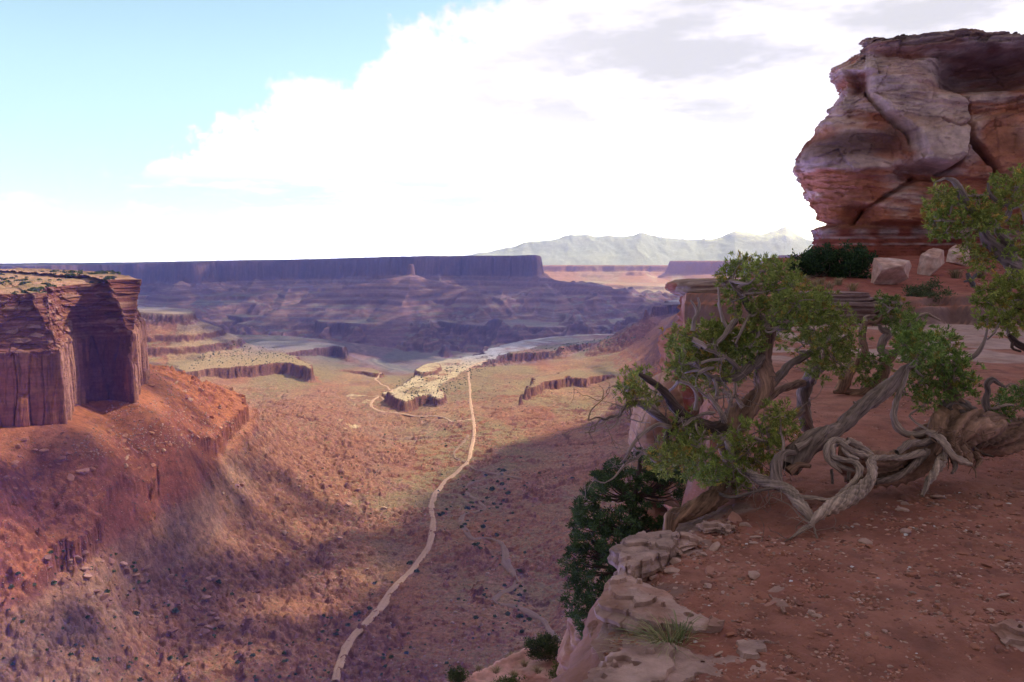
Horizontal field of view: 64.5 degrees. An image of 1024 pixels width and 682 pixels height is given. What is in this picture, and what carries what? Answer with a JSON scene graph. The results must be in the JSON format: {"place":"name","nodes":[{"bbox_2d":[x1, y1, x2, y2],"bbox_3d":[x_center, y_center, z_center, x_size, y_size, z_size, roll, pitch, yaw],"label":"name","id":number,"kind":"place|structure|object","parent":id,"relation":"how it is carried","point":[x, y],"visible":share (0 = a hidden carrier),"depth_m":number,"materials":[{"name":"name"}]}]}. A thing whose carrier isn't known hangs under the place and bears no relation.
{"place":"outdoors","nodes":[
{"label":"outdoors","id":0,"kind":"place"},
{"bbox_2d":[0,303,679,681],"bbox_3d":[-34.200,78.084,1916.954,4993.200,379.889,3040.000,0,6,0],"label":"canyon ground","id":1,"kind":"structure","parent":0,"point":[310,377],"depth_m":884.72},
{"bbox_2d":[44,554,51,560],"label":"boulder","id":2,"kind":"object","parent":1,"relation":"on","point":[47,557],"visible":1,"depth_m":582.67,"materials":[{"name":"stone"}]},
{"bbox_2d":[67,474,74,481],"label":"boulder","id":3,"kind":"object","parent":1,"relation":"on","point":[70,477],"visible":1,"depth_m":659.49,"materials":[{"name":"stone"}]},
{"bbox_2d":[0,267,149,427],"bbox_3d":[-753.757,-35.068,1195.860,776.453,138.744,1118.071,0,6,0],"label":"sandstone mesa","id":4,"kind":"structure","parent":1,"relation":"on","point":[70,345],"depth_m":787.54,"materials":[{"name":"stone"}]},
{"bbox_2d":[75,555,82,560],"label":"boulder","id":5,"kind":"object","parent":1,"relation":"on","point":[78,558],"visible":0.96,"depth_m":614.86,"materials":[{"name":"stone"}]},
{"bbox_2d":[82,574,92,578],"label":"boulder","id":6,"kind":"object","parent":1,"relation":"on","point":[86,576],"visible":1,"depth_m":612.09,"materials":[{"name":"stone"}]},
{"bbox_2d":[100,593,108,599],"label":"boulder","id":7,"kind":"object","parent":1,"relation":"on","point":[104,596],"visible":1,"depth_m":614.51,"materials":[{"name":"stone"}]},
{"bbox_2d":[108,557,115,563],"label":"boulder","id":8,"kind":"object","parent":1,"relation":"on","point":[111,560],"visible":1,"depth_m":652.43,"materials":[{"name":"stone"}]},
{"bbox_2d":[168,627,178,632],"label":"boulder","id":9,"kind":"object","parent":1,"relation":"on","point":[174,629],"visible":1,"depth_m":644.86,"materials":[{"name":"stone"}]},
{"bbox_2d":[200,628,209,633],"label":"boulder","id":10,"kind":"object","parent":1,"relation":"on","point":[206,631],"visible":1,"depth_m":656.27,"materials":[{"name":"stone"}]},
{"bbox_2d":[201,595,210,600],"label":"boulder","id":11,"kind":"object","parent":1,"relation":"on","point":[205,597],"visible":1,"depth_m":698.48,"materials":[{"name":"stone"}]},
{"bbox_2d":[240,578,247,585],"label":"boulder","id":12,"kind":"object","parent":1,"relation":"on","point":[243,582],"visible":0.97,"depth_m":761.14,"materials":[{"name":"stone"}]},
{"bbox_2d":[253,594,259,601],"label":"boulder","id":13,"kind":"object","parent":1,"relation":"on","point":[257,597],"visible":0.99,"depth_m":739.21,"materials":[{"name":"stone"}]},
{"bbox_2d":[0,370,565,680],"bbox_3d":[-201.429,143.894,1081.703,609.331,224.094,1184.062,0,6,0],"label":"rubble","id":14,"kind":"object","parent":1,"relation":"on","point":[130,411],"visible":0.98,"depth_m":778.26,"materials":[{"name":"stone"}]},
{"bbox_2d":[0,334,649,680],"bbox_3d":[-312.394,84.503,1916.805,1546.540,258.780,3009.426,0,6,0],"label":"scrub","id":15,"kind":"object","parent":1,"relation":"on","point":[319,512],"visible":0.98,"depth_m":885.60,"materials":[{"name":"green plant"}]},
{"bbox_2d":[453,434,468,462],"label":"dry wash","id":16,"kind":"object","parent":1,"relation":"on","point":[457,448],"visible":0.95,"depth_m":1524.01},
{"bbox_2d":[464,462,521,478],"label":"dry wash","id":17,"kind":"object","parent":1,"relation":"on","point":[486,471],"visible":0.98,"depth_m":1316.26},
{"bbox_2d":[458,471,560,641],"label":"dry wash","id":18,"kind":"object","parent":1,"relation":"on","point":[506,564],"visible":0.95,"depth_m":896.62},
{"bbox_2d":[0,255,680,368],"bbox_3d":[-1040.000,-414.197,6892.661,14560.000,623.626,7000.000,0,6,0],"label":"mesa terrain","id":19,"kind":"structure","parent":0,"point":[412,312],"depth_m":5445.13,"materials":[{"name":"stone"}]},
{"bbox_2d":[369,373,427,416],"bbox_3d":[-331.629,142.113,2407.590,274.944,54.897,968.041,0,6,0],"label":"dirt track","id":20,"kind":"structure","parent":0,"point":[372,401],"depth_m":2188.57,"materials":[{"name":"soil"}]},
{"bbox_2d":[331,361,485,680],"bbox_3d":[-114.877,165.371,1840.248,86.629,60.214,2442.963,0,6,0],"label":"dirt road","id":21,"kind":"structure","parent":0,"point":[356,632],"depth_m":904.83,"materials":[{"name":"soil"}]},
{"bbox_2d":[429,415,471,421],"bbox_3d":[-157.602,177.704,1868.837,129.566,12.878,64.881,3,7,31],"label":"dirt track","id":22,"kind":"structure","parent":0,"point":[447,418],"depth_m":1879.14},
{"bbox_2d":[447,643,560,681],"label":"slickrock ground","id":23,"kind":"structure","parent":0,"point":[506,663],"depth_m":36.95,"materials":[{"name":"red stone"}]},
{"bbox_2d":[443,663,472,681],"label":"juniper bush","id":24,"kind":"object","parent":23,"relation":"on","point":[455,675],"visible":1,"depth_m":35.05,"materials":[{"name":"green plant"}]},
{"bbox_2d":[471,663,483,671],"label":"grass tuft","id":25,"kind":"object","parent":23,"relation":"on","point":[478,668],"visible":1,"depth_m":35.60,"materials":[{"name":"green plant"}]},
{"bbox_2d":[487,664,502,673],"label":"grass tuft","id":26,"kind":"object","parent":23,"relation":"on","point":[496,669],"visible":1,"depth_m":35.57,"materials":[{"name":"green plant"}]},
{"bbox_2d":[491,675,526,681],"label":"juniper bush","id":27,"kind":"object","parent":23,"relation":"on","point":[507,679],"visible":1,"depth_m":34.09,"materials":[{"name":"green plant"}]},
{"bbox_2d":[505,668,518,677],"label":"grass tuft","id":28,"kind":"object","parent":23,"relation":"on","point":[514,672],"visible":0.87,"depth_m":34.64,"materials":[{"name":"green plant"}]},
{"bbox_2d":[517,657,531,666],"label":"grass tuft","id":29,"kind":"object","parent":23,"relation":"on","point":[522,663],"visible":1,"depth_m":36.62,"materials":[{"name":"green plant"}]},
{"bbox_2d":[531,665,545,673],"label":"grass tuft","id":30,"kind":"object","parent":23,"relation":"on","point":[537,669],"visible":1,"depth_m":35.59,"materials":[{"name":"green plant"}]},
{"bbox_2d":[523,631,562,662],"bbox_3d":[1.604,14.140,37.579,2.274,1.588,1.739,0,6,0],"label":"juniper bush","id":31,"kind":"object","parent":23,"relation":"on","point":[543,642],"visible":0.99,"depth_m":37.33,"materials":[{"name":"green plant"}]},
{"bbox_2d":[546,660,558,678],"bbox_3d":[2.404,14.237,34.506,1.624,1.722,1.668,3,7,30],"label":"juniper bush","id":32,"kind":"object","parent":23,"relation":"on","point":[553,674],"visible":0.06,"depth_m":34.43,"materials":[{"name":"green plant"}]},
{"bbox_2d":[0,0,1023,262],"label":"sky","id":33,"kind":"structure","parent":0,"point":[131,130],"materials":[{"name":"white"}]},
{"bbox_2d":[463,227,812,264],"bbox_3d":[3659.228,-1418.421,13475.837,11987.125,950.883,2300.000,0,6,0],"label":"snowy mountains","id":34,"kind":"structure","parent":0,"point":[642,249],"depth_m":13082.32,"materials":[{"name":"snow"}]},
{"bbox_2d":[543,255,799,293],"bbox_3d":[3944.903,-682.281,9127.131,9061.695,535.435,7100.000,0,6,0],"label":"distant canyon terrain","id":35,"kind":"structure","parent":0,"point":[642,278],"depth_m":11213.34,"materials":[{"name":"stone"}]},
{"bbox_2d":[552,255,1023,681],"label":"ground","id":36,"kind":"structure","parent":0,"point":[1001,360],"depth_m":4.84,"materials":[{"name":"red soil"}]},
{"bbox_2d":[556,591,586,675],"bbox_3d":[1.062,3.986,11.112,0.941,0.944,1.231,0,6,0],"label":"cliff rock","id":37,"kind":"object","parent":36,"relation":"on","point":[571,639],"visible":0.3,"depth_m":10.90,"materials":[{"name":"red stone"}]},
{"bbox_2d":[585,563,608,608],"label":"cliff rock","id":38,"kind":"object","parent":37,"relation":"on","point":[597,577],"visible":0.03,"depth_m":10.61,"materials":[{"name":"red stone"}]},
{"bbox_2d":[582,620,597,637],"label":"rock slab","id":39,"kind":"object","parent":36,"relation":"on","point":[592,625],"visible":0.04,"depth_m":4.42,"materials":[{"name":"stone"}]},
{"bbox_2d":[593,628,628,653],"bbox_3d":[0.552,1.485,3.889,0.421,0.083,0.411,-2,6,-17],"label":"grass tuft","id":40,"kind":"object","parent":36,"relation":"on","point":[609,641],"visible":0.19,"depth_m":3.93,"materials":[{"name":"green plant"}]},
{"bbox_2d":[557,446,688,639],"bbox_3d":[1.304,2.765,9.650,1.652,3.519,2.265,1,6,10],"label":"pinyon pine","id":41,"kind":"object","parent":36,"relation":"on","point":[607,527],"visible":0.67,"depth_m":9.36,"materials":[{"name":"plant"}]},
{"bbox_2d":[607,530,679,582],"bbox_3d":[0.813,1.382,4.919,0.351,0.417,0.850,4,7,34],"label":"rock slab","id":42,"kind":"object","parent":36,"relation":"on","point":[643,555],"visible":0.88,"depth_m":4.77,"materials":[{"name":"stone"}]},
{"bbox_2d":[622,500,666,531],"bbox_3d":[1.984,2.509,11.432,0.927,0.514,1.174,0,6,0],"label":"cliff rock","id":43,"kind":"object","parent":36,"relation":"on","point":[654,511],"visible":0.11,"depth_m":11.24,"materials":[{"name":"red stone"}]},
{"bbox_2d":[630,460,672,499],"bbox_3d":[2.139,1.951,11.769,0.855,0.458,1.112,0,6,0],"label":"cliff rock","id":44,"kind":"object","parent":36,"relation":"on","point":[635,464],"visible":0.07,"depth_m":11.32,"materials":[{"name":"red stone"}]},
{"bbox_2d":[604,611,703,663],"bbox_3d":[0.661,1.378,3.723,0.438,0.130,0.460,3,6,25],"label":"grass tuft","id":45,"kind":"object","parent":36,"relation":"on","point":[657,640],"visible":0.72,"depth_m":3.76,"materials":[{"name":"green plant"}]},
{"bbox_2d":[628,372,684,503],"bbox_3d":[2.183,1.378,12.135,0.855,1.884,1.183,0,6,0],"label":"boulder","id":46,"kind":"object","parent":36,"relation":"on","point":[676,392],"visible":0.27,"depth_m":11.62,"materials":[{"name":"red stone"}]},
{"bbox_2d":[594,572,724,632],"bbox_3d":[0.661,1.469,4.125,0.452,0.359,0.788,-2,6,-22],"label":"rock slab","id":47,"kind":"object","parent":36,"relation":"on","point":[623,594],"visible":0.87,"depth_m":4.06,"materials":[{"name":"stone"}]},
{"bbox_2d":[664,567,679,573],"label":"stone","id":48,"kind":"object","parent":36,"relation":"on","point":[670,570],"visible":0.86,"depth_m":4.62,"materials":[{"name":"stone"}]},
{"bbox_2d":[658,472,686,506],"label":"cliff rock","id":49,"kind":"object","parent":36,"relation":"on","point":[673,503],"visible":0.09,"depth_m":11.24,"materials":[{"name":"red stone"}]},
{"bbox_2d":[670,557,680,563],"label":"stone","id":50,"kind":"object","parent":36,"relation":"on","point":[674,560],"visible":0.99,"depth_m":4.78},
{"bbox_2d":[658,532,697,554],"bbox_3d":[0.988,1.255,4.994,0.330,0.106,0.289,0,6,0],"label":"rock slab","id":51,"kind":"object","parent":36,"relation":"on","point":[687,540],"visible":0.36,"depth_m":4.97,"materials":[{"name":"stone"}]},
{"bbox_2d":[583,639,773,681],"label":"rock slab","id":52,"kind":"object","parent":36,"relation":"on","point":[646,663],"visible":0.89,"depth_m":3.52,"materials":[{"name":"stone"}]},
{"bbox_2d":[653,326,705,508],"bbox_3d":[3.035,1.352,14.181,1.040,3.245,1.782,0,6,0],"label":"rock outcrop","id":53,"kind":"object","parent":36,"relation":"on","point":[688,392],"visible":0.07,"depth_m":13.62,"materials":[{"name":"red stone"}]},
{"bbox_2d":[658,608,712,644],"bbox_3d":[0.818,1.356,3.791,0.242,0.159,0.222,4,7,36],"label":"grass tuft","id":54,"kind":"object","parent":36,"relation":"on","point":[680,629],"visible":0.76,"depth_m":3.79,"materials":[{"name":"green plant"}]},
{"bbox_2d":[681,460,713,505],"bbox_3d":[1.515,1.367,6.477,0.350,0.828,0.340,-5,8,-42],"label":"boulder","id":55,"kind":"object","parent":36,"relation":"on","point":[693,490],"visible":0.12,"depth_m":6.51,"materials":[{"name":"stone"}]},
{"bbox_2d":[700,580,712,584],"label":"stone","id":56,"kind":"object","parent":36,"relation":"on","point":[704,581],"visible":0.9,"depth_m":4.39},
{"bbox_2d":[704,583,711,587],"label":"stone","id":57,"kind":"object","parent":36,"relation":"on","point":[707,585],"visible":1,"depth_m":4.34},
{"bbox_2d":[705,565,713,574],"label":"stone","id":58,"kind":"object","parent":36,"relation":"on","point":[709,570],"visible":0.97,"depth_m":4.54,"materials":[{"name":"stone"}]},
{"bbox_2d":[709,541,719,550],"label":"stone","id":59,"kind":"object","parent":36,"relation":"on","point":[714,546],"visible":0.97,"depth_m":4.94,"materials":[{"name":"stone"}]},
{"bbox_2d":[555,250,875,541],"bbox_3d":[1.771,0.305,6.453,1.964,2.067,3.224,3,6,28],"label":"juniper","id":60,"kind":"object","parent":36,"relation":"on","point":[731,473],"visible":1,"depth_m":6.13,"materials":[{"name":"plant"}]},
{"bbox_2d":[665,281,765,325],"bbox_3d":[6.496,1.025,25.835,3.175,6.009,3.520,0,6,0],"label":"rock outcrop","id":61,"kind":"object","parent":36,"relation":"on","point":[671,286],"visible":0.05,"depth_m":25.96,"materials":[{"name":"red stone"}]},
{"bbox_2d":[665,278,766,295],"bbox_3d":[6.387,-1.696,25.519,2.925,0.584,3.669,0,6,0],"label":"cap rock","id":62,"kind":"object","parent":61,"relation":"on","point":[694,285],"visible":0.39,"depth_m":23.99,"materials":[{"name":"red stone"}]},
{"bbox_2d":[695,519,736,535],"bbox_3d":[1.343,1.222,5.300,0.283,0.092,0.229,-4,7,-34],"label":"rock slab","id":63,"kind":"object","parent":36,"relation":"on","point":[725,528],"visible":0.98,"depth_m":5.25,"materials":[{"name":"stone"}]},
{"bbox_2d":[728,511,741,522],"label":"stone","id":64,"kind":"object","parent":36,"relation":"on","point":[733,517],"visible":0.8,"depth_m":5.49,"materials":[{"name":"stone"}]},
{"bbox_2d":[739,522,751,526],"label":"stone","id":65,"kind":"object","parent":36,"relation":"on","point":[747,524],"visible":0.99,"depth_m":5.36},
{"bbox_2d":[748,571,759,579],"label":"stone","id":66,"kind":"object","parent":36,"relation":"on","point":[754,575],"visible":1,"depth_m":4.44,"materials":[{"name":"stone"}]},
{"bbox_2d":[754,599,765,603],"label":"stone","id":67,"kind":"object","parent":36,"relation":"on","point":[758,601],"visible":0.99,"depth_m":4.13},
{"bbox_2d":[764,601,776,605],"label":"stone","id":68,"kind":"object","parent":36,"relation":"on","point":[771,603],"visible":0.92,"depth_m":4.09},
{"bbox_2d":[774,677,786,680],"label":"stone","id":69,"kind":"object","parent":36,"relation":"on","point":[781,679],"visible":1,"depth_m":3.39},
{"bbox_2d":[767,585,802,613],"bbox_3d":[1.396,1.363,4.169,0.212,0.131,0.384,-1,6,-10],"label":"rock slab","id":70,"kind":"object","parent":36,"relation":"on","point":[783,604],"visible":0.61,"depth_m":4.14,"materials":[{"name":"stone"}]},
{"bbox_2d":[791,673,801,677],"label":"stone","id":71,"kind":"object","parent":36,"relation":"on","point":[798,675],"visible":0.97,"depth_m":3.43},
{"bbox_2d":[794,599,802,605],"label":"stone","id":72,"kind":"object","parent":36,"relation":"on","point":[798,602],"visible":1,"depth_m":4.09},
{"bbox_2d":[809,279,819,286],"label":"grass tuft","id":73,"kind":"object","parent":36,"relation":"on","point":[814,283],"visible":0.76,"depth_m":25.37,"materials":[{"name":"green plant"}]},
{"bbox_2d":[785,239,844,277],"bbox_3d":[10.631,-2.721,28.357,2.337,1.649,1.686,0,6,0],"label":"pinyon bush","id":74,"kind":"object","parent":36,"relation":"on","point":[816,261],"visible":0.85,"depth_m":28.04,"materials":[{"name":"green plant"}]},
{"bbox_2d":[811,613,822,617],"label":"stone","id":75,"kind":"object","parent":36,"relation":"on","point":[817,615],"visible":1,"depth_m":3.94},
{"bbox_2d":[813,277,825,284],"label":"grass tuft","id":76,"kind":"object","parent":36,"relation":"on","point":[821,281],"visible":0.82,"depth_m":25.88,"materials":[{"name":"green plant"}]},
{"bbox_2d":[816,629,832,634],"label":"stone","id":77,"kind":"object","parent":36,"relation":"on","point":[825,632],"visible":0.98,"depth_m":3.78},
{"bbox_2d":[823,281,837,288],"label":"grass tuft","id":78,"kind":"object","parent":36,"relation":"on","point":[828,285],"visible":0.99,"depth_m":24.91,"materials":[{"name":"green plant"}]},
{"bbox_2d":[799,291,873,301],"bbox_3d":[9.140,-1.263,23.191,2.123,0.324,1.733,0,6,0],"label":"rock slab","id":79,"kind":"object","parent":36,"relation":"on","point":[848,296],"visible":0.41,"depth_m":22.45,"materials":[{"name":"red stone"}]},
{"bbox_2d":[831,277,846,284],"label":"grass tuft","id":80,"kind":"object","parent":36,"relation":"on","point":[838,280],"visible":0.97,"depth_m":25.89,"materials":[{"name":"green plant"}]},
{"bbox_2d":[810,302,878,320],"bbox_3d":[8.950,-0.874,22.843,2.430,0.519,1.735,0,6,0],"label":"rock slab","id":81,"kind":"object","parent":36,"relation":"on","point":[862,309],"visible":0.41,"depth_m":22.09,"materials":[{"name":"red stone"}]},
{"bbox_2d":[842,282,860,290],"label":"grass tuft","id":82,"kind":"object","parent":36,"relation":"on","point":[852,287],"visible":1,"depth_m":24.52,"materials":[{"name":"green plant"}]},
{"bbox_2d":[826,238,879,278],"bbox_3d":[11.636,-2.606,27.806,1.636,1.840,1.539,4,7,33],"label":"pinyon bush","id":83,"kind":"object","parent":36,"relation":"on","point":[855,265],"visible":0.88,"depth_m":27.54,"materials":[{"name":"green plant"}]},
{"bbox_2d":[858,613,867,618],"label":"stone","id":84,"kind":"object","parent":36,"relation":"on","point":[861,616],"visible":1,"depth_m":3.93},
{"bbox_2d":[858,538,872,544],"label":"stone","id":85,"kind":"object","parent":36,"relation":"on","point":[864,540],"visible":0.88,"depth_m":4.99,"materials":[{"name":"stone"}]},
{"bbox_2d":[864,657,874,663],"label":"stone","id":86,"kind":"object","parent":36,"relation":"on","point":[869,660],"visible":1,"depth_m":3.55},
{"bbox_2d":[870,297,902,313],"bbox_3d":[10.418,-0.947,23.044,0.906,0.608,1.741,0,6,0],"label":"rock slab","id":87,"kind":"object","parent":36,"relation":"on","point":[892,301],"visible":0.14,"depth_m":22.32,"materials":[{"name":"red stone"}]},
{"bbox_2d":[833,289,940,394],"bbox_3d":[4.805,0.092,10.375,1.267,1.513,0.793,2,6,20],"label":"juniper","id":88,"kind":"object","parent":36,"relation":"on","point":[882,373],"visible":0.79,"depth_m":10.41,"materials":[{"name":"green wood"}]},
{"bbox_2d":[871,257,911,284],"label":"boulder","id":89,"kind":"object","parent":36,"relation":"on","point":[891,271],"visible":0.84,"depth_m":25.89,"materials":[{"name":"stone"}]},
{"bbox_2d":[893,558,902,563],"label":"stone","id":90,"kind":"object","parent":36,"relation":"on","point":[898,560],"visible":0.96,"depth_m":4.65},
{"bbox_2d":[895,507,909,511],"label":"stone","id":91,"kind":"object","parent":36,"relation":"on","point":[904,509],"visible":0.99,"depth_m":5.70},
{"bbox_2d":[782,308,1023,524],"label":"juniper","id":92,"kind":"object","parent":36,"relation":"on","point":[957,429],"visible":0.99,"depth_m":6.15,"materials":[{"name":"brown wood"}]},
{"bbox_2d":[899,528,910,533],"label":"stone","id":93,"kind":"object","parent":36,"relation":"on","point":[905,530],"visible":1,"depth_m":5.20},
{"bbox_2d":[900,495,911,501],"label":"stone","id":94,"kind":"object","parent":36,"relation":"on","point":[905,498],"visible":0.92,"depth_m":5.93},
{"bbox_2d":[792,28,1023,257],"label":"rock tower","id":95,"kind":"structure","parent":36,"relation":"on","point":[903,122],"depth_m":35.63,"materials":[{"name":"stone"}]},
{"bbox_2d":[906,572,916,576],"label":"stone","id":96,"kind":"object","parent":36,"relation":"on","point":[909,574],"visible":0.95,"depth_m":4.46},
{"bbox_2d":[916,585,933,591],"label":"stone","id":97,"kind":"object","parent":36,"relation":"on","point":[924,588],"visible":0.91,"depth_m":4.23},
{"bbox_2d":[901,276,957,301],"bbox_3d":[12.116,-1.362,23.642,1.730,1.095,1.493,0,6,0],"label":"bush","id":98,"kind":"object","parent":36,"relation":"on","point":[915,291],"visible":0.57,"depth_m":23.40,"materials":[{"name":"green plant"}]},
{"bbox_2d":[917,248,944,275],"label":"boulder","id":99,"kind":"object","parent":36,"relation":"on","point":[931,261],"visible":0.9,"depth_m":28.34,"materials":[{"name":"stone"}]},
{"bbox_2d":[931,495,945,498],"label":"stone","id":100,"kind":"object","parent":36,"relation":"on","point":[938,496],"visible":0.96,"depth_m":5.93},
{"bbox_2d":[945,269,964,277],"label":"grass tuft","id":101,"kind":"object","parent":36,"relation":"on","point":[955,273],"visible":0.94,"depth_m":27.37,"materials":[{"name":"green plant"}]},
{"bbox_2d":[946,244,969,266],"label":"boulder","id":102,"kind":"object","parent":36,"relation":"on","point":[951,258],"visible":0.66,"depth_m":30.07,"materials":[{"name":"stone"}]},
{"bbox_2d":[964,541,971,548],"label":"stone","id":103,"kind":"object","parent":36,"relation":"on","point":[968,544],"visible":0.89,"depth_m":4.96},
{"bbox_2d":[963,273,977,286],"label":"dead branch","id":104,"kind":"object","parent":36,"relation":"on","point":[972,283],"visible":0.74,"depth_m":25.39,"materials":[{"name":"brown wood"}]},
{"bbox_2d":[920,162,1023,351],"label":"juniper","id":105,"kind":"object","parent":36,"relation":"on","point":[1003,248],"visible":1,"depth_m":8.28,"materials":[{"name":"plant"}]},
{"bbox_2d":[970,643,979,650],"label":"stone","id":106,"kind":"object","parent":36,"relation":"on","point":[974,646],"visible":1,"depth_m":3.64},
{"bbox_2d":[972,270,985,277],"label":"grass tuft","id":107,"kind":"object","parent":36,"relation":"on","point":[981,274],"visible":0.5,"depth_m":26.82,"materials":[{"name":"green plant"}]},
{"bbox_2d":[981,562,992,567],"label":"stone","id":108,"kind":"object","parent":36,"relation":"on","point":[986,564],"visible":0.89,"depth_m":4.62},
{"bbox_2d":[987,492,999,497],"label":"stone","id":109,"kind":"object","parent":36,"relation":"on","point":[995,494],"visible":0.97,"depth_m":6.04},
{"bbox_2d":[994,555,1010,560],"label":"stone","id":110,"kind":"object","parent":36,"relation":"on","point":[1001,557],"visible":0.96,"depth_m":4.76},
{"bbox_2d":[997,593,1009,596],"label":"stone","id":111,"kind":"object","parent":36,"relation":"on","point":[1003,594],"visible":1,"depth_m":4.17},
{"bbox_2d":[990,619,1023,651],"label":"rock slab","id":112,"kind":"object","parent":36,"relation":"on","point":[1009,632],"visible":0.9,"depth_m":3.74,"materials":[{"name":"stone"}]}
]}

